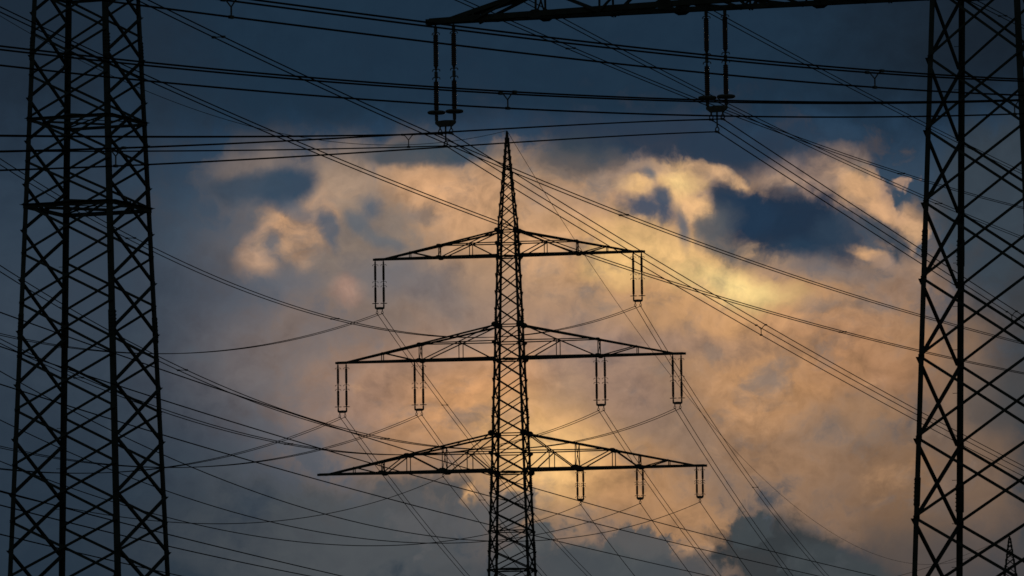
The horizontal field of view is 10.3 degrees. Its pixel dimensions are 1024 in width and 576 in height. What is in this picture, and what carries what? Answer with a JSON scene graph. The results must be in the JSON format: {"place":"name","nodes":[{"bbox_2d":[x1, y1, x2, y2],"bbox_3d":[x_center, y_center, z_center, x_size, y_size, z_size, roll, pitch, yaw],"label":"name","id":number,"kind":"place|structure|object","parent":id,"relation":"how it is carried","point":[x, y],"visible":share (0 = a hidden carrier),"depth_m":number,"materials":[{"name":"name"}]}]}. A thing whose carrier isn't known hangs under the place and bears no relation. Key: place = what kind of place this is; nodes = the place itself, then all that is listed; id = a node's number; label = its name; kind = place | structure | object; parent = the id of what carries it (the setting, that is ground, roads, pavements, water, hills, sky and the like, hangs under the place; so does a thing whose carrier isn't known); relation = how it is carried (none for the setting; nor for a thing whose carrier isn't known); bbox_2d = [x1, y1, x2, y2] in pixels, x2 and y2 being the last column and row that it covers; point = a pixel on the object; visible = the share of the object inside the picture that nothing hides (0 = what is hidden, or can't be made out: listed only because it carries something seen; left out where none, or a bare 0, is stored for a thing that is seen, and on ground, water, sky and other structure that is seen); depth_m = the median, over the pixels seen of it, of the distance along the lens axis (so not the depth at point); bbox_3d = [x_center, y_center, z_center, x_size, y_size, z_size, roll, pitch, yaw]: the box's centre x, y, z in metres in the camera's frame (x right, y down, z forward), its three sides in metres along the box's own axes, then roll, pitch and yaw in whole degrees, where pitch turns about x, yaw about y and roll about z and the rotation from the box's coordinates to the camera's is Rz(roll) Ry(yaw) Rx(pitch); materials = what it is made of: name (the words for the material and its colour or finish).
{"place":"outdoors","nodes":[
{"label":"outdoors","id":0,"kind":"place"},
{"bbox_2d":[0,504,308,575],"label":"overhead wire","id":1,"kind":"object","parent":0,"point":[146,541],"visible":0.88,"depth_m":268.26,"materials":[{"name":"metal"}]},
{"bbox_2d":[0,490,340,575],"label":"overhead wire","id":2,"kind":"object","parent":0,"point":[162,532],"visible":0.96,"depth_m":271.19,"materials":[{"name":"metal"}]},
{"bbox_2d":[0,346,817,575],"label":"overhead wire","id":3,"kind":"object","parent":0,"point":[372,463],"visible":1,"depth_m":287.06,"materials":[{"name":"metal"}]},
{"bbox_2d":[0,312,874,575],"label":"overhead wire","id":4,"kind":"object","parent":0,"point":[393,445],"visible":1,"depth_m":286.03,"materials":[{"name":"metal"}]},
{"bbox_2d":[0,11,1022,373],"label":"overhead wire","id":5,"kind":"object","parent":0,"point":[452,207],"visible":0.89,"depth_m":279.86,"materials":[{"name":"metal"}]},
{"bbox_2d":[0,45,1023,102],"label":"overhead wire","id":6,"kind":"object","parent":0,"point":[497,90],"visible":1,"depth_m":179.81,"materials":[{"name":"metal"}]},
{"bbox_2d":[0,64,1023,117],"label":"overhead wire","id":7,"kind":"object","parent":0,"point":[496,107],"visible":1,"depth_m":180.22,"materials":[{"name":"metal"}]},
{"bbox_2d":[498,90,516,109],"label":"wire spacer","id":8,"kind":"object","parent":7,"relation":"attached to","point":[515,92],"visible":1,"depth_m":181.12,"materials":[{"name":"black metal"}]},
{"bbox_2d":[1007,98,1022,114],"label":"wire spacer","id":9,"kind":"object","parent":7,"relation":"attached to","point":[1015,104],"visible":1,"depth_m":206.47,"materials":[{"name":"black metal"}]},
{"bbox_2d":[0,49,1023,103],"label":"overhead wire","id":10,"kind":"object","parent":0,"point":[459,90],"visible":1,"depth_m":178.89,"materials":[{"name":"metal"}]},
{"bbox_2d":[0,6,1023,372],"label":"overhead wire","id":11,"kind":"object","parent":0,"point":[444,200],"visible":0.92,"depth_m":278.79,"materials":[{"name":"metal"}]},
{"bbox_2d":[0,0,1023,575],"label":"sky","id":12,"kind":"structure","parent":0,"point":[307,233],"materials":[{"name":"blue"}]},
{"bbox_2d":[95,0,1023,95],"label":"overhead wire","id":13,"kind":"object","parent":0,"point":[180,10],"visible":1,"depth_m":165.51,"materials":[{"name":"metal"}]},
{"bbox_2d":[136,0,1021,343],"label":"overhead wire","id":14,"kind":"object","parent":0,"point":[518,174],"visible":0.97,"depth_m":271.30,"materials":[{"name":"metal"}]},
{"bbox_2d":[148,0,1018,341],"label":"overhead wire","id":15,"kind":"object","parent":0,"point":[528,174],"visible":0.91,"depth_m":271.21,"materials":[{"name":"metal"}]},
{"bbox_2d":[221,0,1023,81],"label":"overhead wire","id":16,"kind":"object","parent":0,"point":[266,5],"visible":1,"depth_m":168.71,"materials":[{"name":"metal"}]},
{"bbox_2d":[252,0,1023,79],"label":"overhead wire","id":17,"kind":"object","parent":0,"point":[297,5],"visible":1,"depth_m":168.45,"materials":[{"name":"metal"}]},
{"bbox_2d":[220,0,235,18],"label":"wire spacer","id":18,"kind":"object","parent":17,"relation":"attached to","point":[231,16],"visible":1,"depth_m":154.48,"materials":[{"name":"black metal"}]},
{"bbox_2d":[865,69,884,88],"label":"wire spacer","id":19,"kind":"object","parent":17,"relation":"attached to","point":[882,71],"visible":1,"depth_m":179.74,"materials":[{"name":"black metal"}]},
{"bbox_2d":[455,0,1022,208],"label":"overhead wire","id":20,"kind":"object","parent":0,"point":[724,112],"visible":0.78,"depth_m":329.97,"materials":[{"name":"metal"}]},
{"bbox_2d":[464,0,1021,206],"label":"overhead wire","id":21,"kind":"object","parent":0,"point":[730,111],"visible":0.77,"depth_m":334.52,"materials":[{"name":"metal"}]},
{"bbox_2d":[524,2,1023,239],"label":"overhead wire","id":22,"kind":"object","parent":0,"point":[761,123],"visible":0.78,"depth_m":337.64,"materials":[{"name":"metal"}]},
{"bbox_2d":[529,0,1019,235],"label":"overhead wire","id":23,"kind":"object","parent":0,"point":[768,123],"visible":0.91,"depth_m":337.24,"materials":[{"name":"metal"}]},
{"label":"ground","id":24,"kind":"structure","parent":0,"visible":0},
{"bbox_2d":[7,0,170,575],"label":"pylon","id":25,"kind":"object","parent":24,"relation":"on","point":[67,202],"visible":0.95,"depth_m":250.93,"materials":[{"name":"metal"}]},
{"bbox_2d":[0,534,180,575],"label":"overhead wire","id":26,"kind":"object","parent":25,"relation":"attached to","point":[78,552],"visible":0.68,"depth_m":254.41,"materials":[{"name":"metal"}]},
{"bbox_2d":[0,384,708,575],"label":"overhead wire","id":27,"kind":"object","parent":25,"relation":"hanging from","point":[328,482],"visible":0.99,"depth_m":289.22,"materials":[{"name":"metal"}]},
{"bbox_2d":[317,131,706,575],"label":"pylon","id":28,"kind":"object","parent":24,"relation":"on","point":[518,256],"visible":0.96,"depth_m":495.56,"materials":[{"name":"metal"}]},
{"bbox_2d":[335,364,349,417],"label":"insulator string","id":29,"kind":"object","parent":28,"relation":"hanging from","point":[346,398],"visible":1,"depth_m":498.11,"materials":[{"name":"brown ceramic"}]},
{"bbox_2d":[0,417,464,575],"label":"overhead wire","id":30,"kind":"object","parent":29,"relation":"hanging from","point":[280,440],"visible":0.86,"depth_m":485.15,"materials":[{"name":"metal"}]},
{"bbox_2d":[0,417,468,574],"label":"overhead wire","id":31,"kind":"object","parent":29,"relation":"hanging from","point":[256,449],"visible":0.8,"depth_m":468.94,"materials":[{"name":"metal"}]},
{"bbox_2d":[372,261,386,314],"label":"insulator string","id":32,"kind":"object","parent":28,"relation":"hanging from","point":[383,288],"visible":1,"depth_m":498.38,"materials":[{"name":"brown ceramic"}]},
{"bbox_2d":[0,314,586,575],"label":"overhead wire","id":33,"kind":"object","parent":32,"relation":"hanging from","point":[311,334],"visible":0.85,"depth_m":488.63,"materials":[{"name":"metal"}]},
{"bbox_2d":[0,314,591,575],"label":"overhead wire","id":34,"kind":"object","parent":32,"relation":"hanging from","point":[300,338],"visible":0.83,"depth_m":473.77,"materials":[{"name":"metal"}]},
{"bbox_2d":[412,362,426,415],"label":"insulator string","id":35,"kind":"object","parent":28,"relation":"hanging from","point":[414,387],"visible":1,"depth_m":496.89,"materials":[{"name":"brown ceramic"}]},
{"bbox_2d":[1,415,541,575],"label":"overhead wire","id":36,"kind":"object","parent":35,"relation":"hanging from","point":[292,455],"visible":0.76,"depth_m":453.99,"materials":[{"name":"metal"}]},
{"bbox_2d":[0,415,546,575],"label":"overhead wire","id":37,"kind":"object","parent":35,"relation":"hanging from","point":[280,458],"visible":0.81,"depth_m":441.42,"materials":[{"name":"metal"}]},
{"bbox_2d":[1,16,1007,564],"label":"earth wire","id":38,"kind":"object","parent":28,"relation":"attached to","point":[563,222],"visible":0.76,"depth_m":497.47,"materials":[{"name":"metal"}]},
{"bbox_2d":[575,470,585,504],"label":"insulator string","id":39,"kind":"object","parent":28,"relation":"hanging from","point":[577,487],"visible":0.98,"depth_m":493.52,"materials":[{"name":"brown ceramic"}]},
{"bbox_2d":[0,461,634,575],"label":"overhead wire","id":40,"kind":"object","parent":39,"relation":"hanging from","point":[337,544],"visible":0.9,"depth_m":395.81,"materials":[{"name":"metal"}]},
{"bbox_2d":[593,357,607,410],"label":"insulator string","id":41,"kind":"object","parent":28,"relation":"hanging from","point":[596,382],"visible":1,"depth_m":494.04,"materials":[{"name":"brown ceramic"}]},
{"bbox_2d":[0,343,715,575],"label":"overhead wire","id":42,"kind":"object","parent":41,"relation":"hanging from","point":[369,454],"visible":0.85,"depth_m":386.81,"materials":[{"name":"metal"}]},
{"bbox_2d":[0,338,720,575],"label":"overhead wire","id":43,"kind":"object","parent":41,"relation":"hanging from","point":[384,454],"visible":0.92,"depth_m":400.61,"materials":[{"name":"metal"}]},
{"bbox_2d":[630,253,644,306],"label":"insulator string","id":44,"kind":"object","parent":28,"relation":"hanging from","point":[633,285],"visible":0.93,"depth_m":494.30,"materials":[{"name":"brown ceramic"}]},
{"bbox_2d":[0,164,821,572],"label":"overhead wire","id":45,"kind":"object","parent":44,"relation":"hanging from","point":[416,334],"visible":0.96,"depth_m":390.51,"materials":[{"name":"metal"}]},
{"bbox_2d":[0,158,828,575],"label":"overhead wire","id":46,"kind":"object","parent":44,"relation":"hanging from","point":[426,334],"visible":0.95,"depth_m":401.17,"materials":[{"name":"metal"}]},
{"bbox_2d":[635,468,643,503],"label":"insulator string","id":47,"kind":"object","parent":28,"relation":"hanging from","point":[637,495],"visible":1,"depth_m":492.57,"materials":[{"name":"brown ceramic"}]},
{"bbox_2d":[0,420,691,575],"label":"overhead wire","id":48,"kind":"object","parent":47,"relation":"hanging from","point":[342,535],"visible":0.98,"depth_m":368.69,"materials":[{"name":"metal"}]},
{"bbox_2d":[670,355,684,408],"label":"insulator string","id":49,"kind":"object","parent":28,"relation":"hanging from","point":[681,382],"visible":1,"depth_m":492.84,"materials":[{"name":"brown ceramic"}]},
{"bbox_2d":[0,271,787,574],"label":"overhead wire","id":50,"kind":"object","parent":49,"relation":"hanging from","point":[427,445],"visible":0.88,"depth_m":380.11,"materials":[{"name":"metal"}]},
{"bbox_2d":[0,265,792,575],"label":"overhead wire","id":51,"kind":"object","parent":49,"relation":"hanging from","point":[400,440],"visible":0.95,"depth_m":371.13,"materials":[{"name":"metal"}]},
{"bbox_2d":[694,467,704,502],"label":"insulator string","id":52,"kind":"object","parent":28,"relation":"hanging from","point":[702,480],"visible":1,"depth_m":491.65,"materials":[{"name":"brown ceramic"}]},
{"bbox_2d":[0,371,751,575],"bbox_3d":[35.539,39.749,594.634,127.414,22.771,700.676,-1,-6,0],"label":"overhead wire","id":53,"kind":"object","parent":52,"relation":"hanging from","point":[359,522],"visible":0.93,"depth_m":348.41,"materials":[{"name":"metal"}]},
{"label":"wire hanger","id":54,"kind":"object","parent":28,"relation":"hanging from","visible":0},
{"bbox_2d":[1,477,524,574],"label":"overhead wire","id":55,"kind":"object","parent":54,"relation":"hanging from","point":[287,519],"visible":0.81,"depth_m":434.12,"materials":[{"name":"metal"}]},
{"bbox_2d":[425,0,1023,575],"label":"pylon","id":56,"kind":"object","parent":24,"relation":"on","point":[481,14],"visible":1,"depth_m":253.14,"materials":[{"name":"metal"}]},
{"bbox_2d":[427,23,463,145],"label":"insulator string","id":57,"kind":"object","parent":56,"relation":"hanging from","point":[436,111],"visible":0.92,"depth_m":262.63,"materials":[{"name":"brown ceramic"}]},
{"bbox_2d":[0,133,1023,466],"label":"overhead wire","id":58,"kind":"object","parent":57,"relation":"hanging from","point":[514,173],"visible":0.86,"depth_m":263.68,"materials":[{"name":"metal"}]},
{"bbox_2d":[0,134,1023,470],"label":"overhead wire","id":59,"kind":"object","parent":57,"relation":"hanging from","point":[598,232],"visible":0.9,"depth_m":284.61,"materials":[{"name":"metal"}]},
{"bbox_2d":[45,145,1022,475],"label":"overhead wire","id":60,"kind":"object","parent":57,"relation":"hanging from","point":[489,173],"visible":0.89,"depth_m":265.54,"materials":[{"name":"metal"}]},
{"bbox_2d":[698,7,734,133],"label":"insulator string","id":61,"kind":"object","parent":56,"relation":"hanging from","point":[719,108],"visible":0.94,"depth_m":257.27,"materials":[{"name":"brown ceramic"}]},
{"bbox_2d":[0,131,954,285],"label":"overhead wire","id":62,"kind":"object","parent":61,"relation":"hanging from","point":[432,148],"visible":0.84,"depth_m":211.38,"materials":[{"name":"metal"}]},
{"bbox_2d":[0,118,1021,314],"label":"overhead wire","id":63,"kind":"object","parent":61,"relation":"hanging from","point":[452,132],"visible":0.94,"depth_m":212.56,"materials":[{"name":"metal"}]},
{"bbox_2d":[0,120,1023,322],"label":"overhead wire","id":64,"kind":"object","parent":61,"relation":"hanging from","point":[760,152],"visible":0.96,"depth_m":275.79,"materials":[{"name":"metal"}]},
{"bbox_2d":[105,146,125,167],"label":"wire spacer","id":65,"kind":"object","parent":64,"relation":"attached to","point":[116,155],"visible":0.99,"depth_m":180.20,"materials":[{"name":"black metal"}]},
{"bbox_2d":[694,5,1021,173],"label":"overhead wire","id":66,"kind":"object","parent":56,"relation":"attached to","point":[835,80],"visible":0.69,"depth_m":323.34,"materials":[{"name":"metal"}]},
{"bbox_2d":[714,11,1020,170],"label":"overhead wire","id":67,"kind":"object","parent":56,"relation":"attached to","point":[851,84],"visible":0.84,"depth_m":328.90,"materials":[{"name":"metal"}]},
{"bbox_2d":[969,1,1023,28],"bbox_3d":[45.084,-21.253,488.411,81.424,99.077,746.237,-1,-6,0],"label":"overhead wire","id":68,"kind":"object","parent":56,"relation":"attached to","point":[991,12],"visible":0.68,"depth_m":321.55,"materials":[{"name":"metal"}]},
{"bbox_2d":[978,1,1023,25],"bbox_3d":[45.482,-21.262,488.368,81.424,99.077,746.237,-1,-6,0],"label":"overhead wire","id":69,"kind":"object","parent":56,"relation":"attached to","point":[996,10],"visible":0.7,"depth_m":314.37,"materials":[{"name":"metal"}]},
{"bbox_2d":[1003,536,1017,575],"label":"pylon","id":70,"kind":"object","parent":24,"relation":"on","point":[1007,556],"visible":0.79,"depth_m":949.84,"materials":[{"name":"metal"}]}
]}

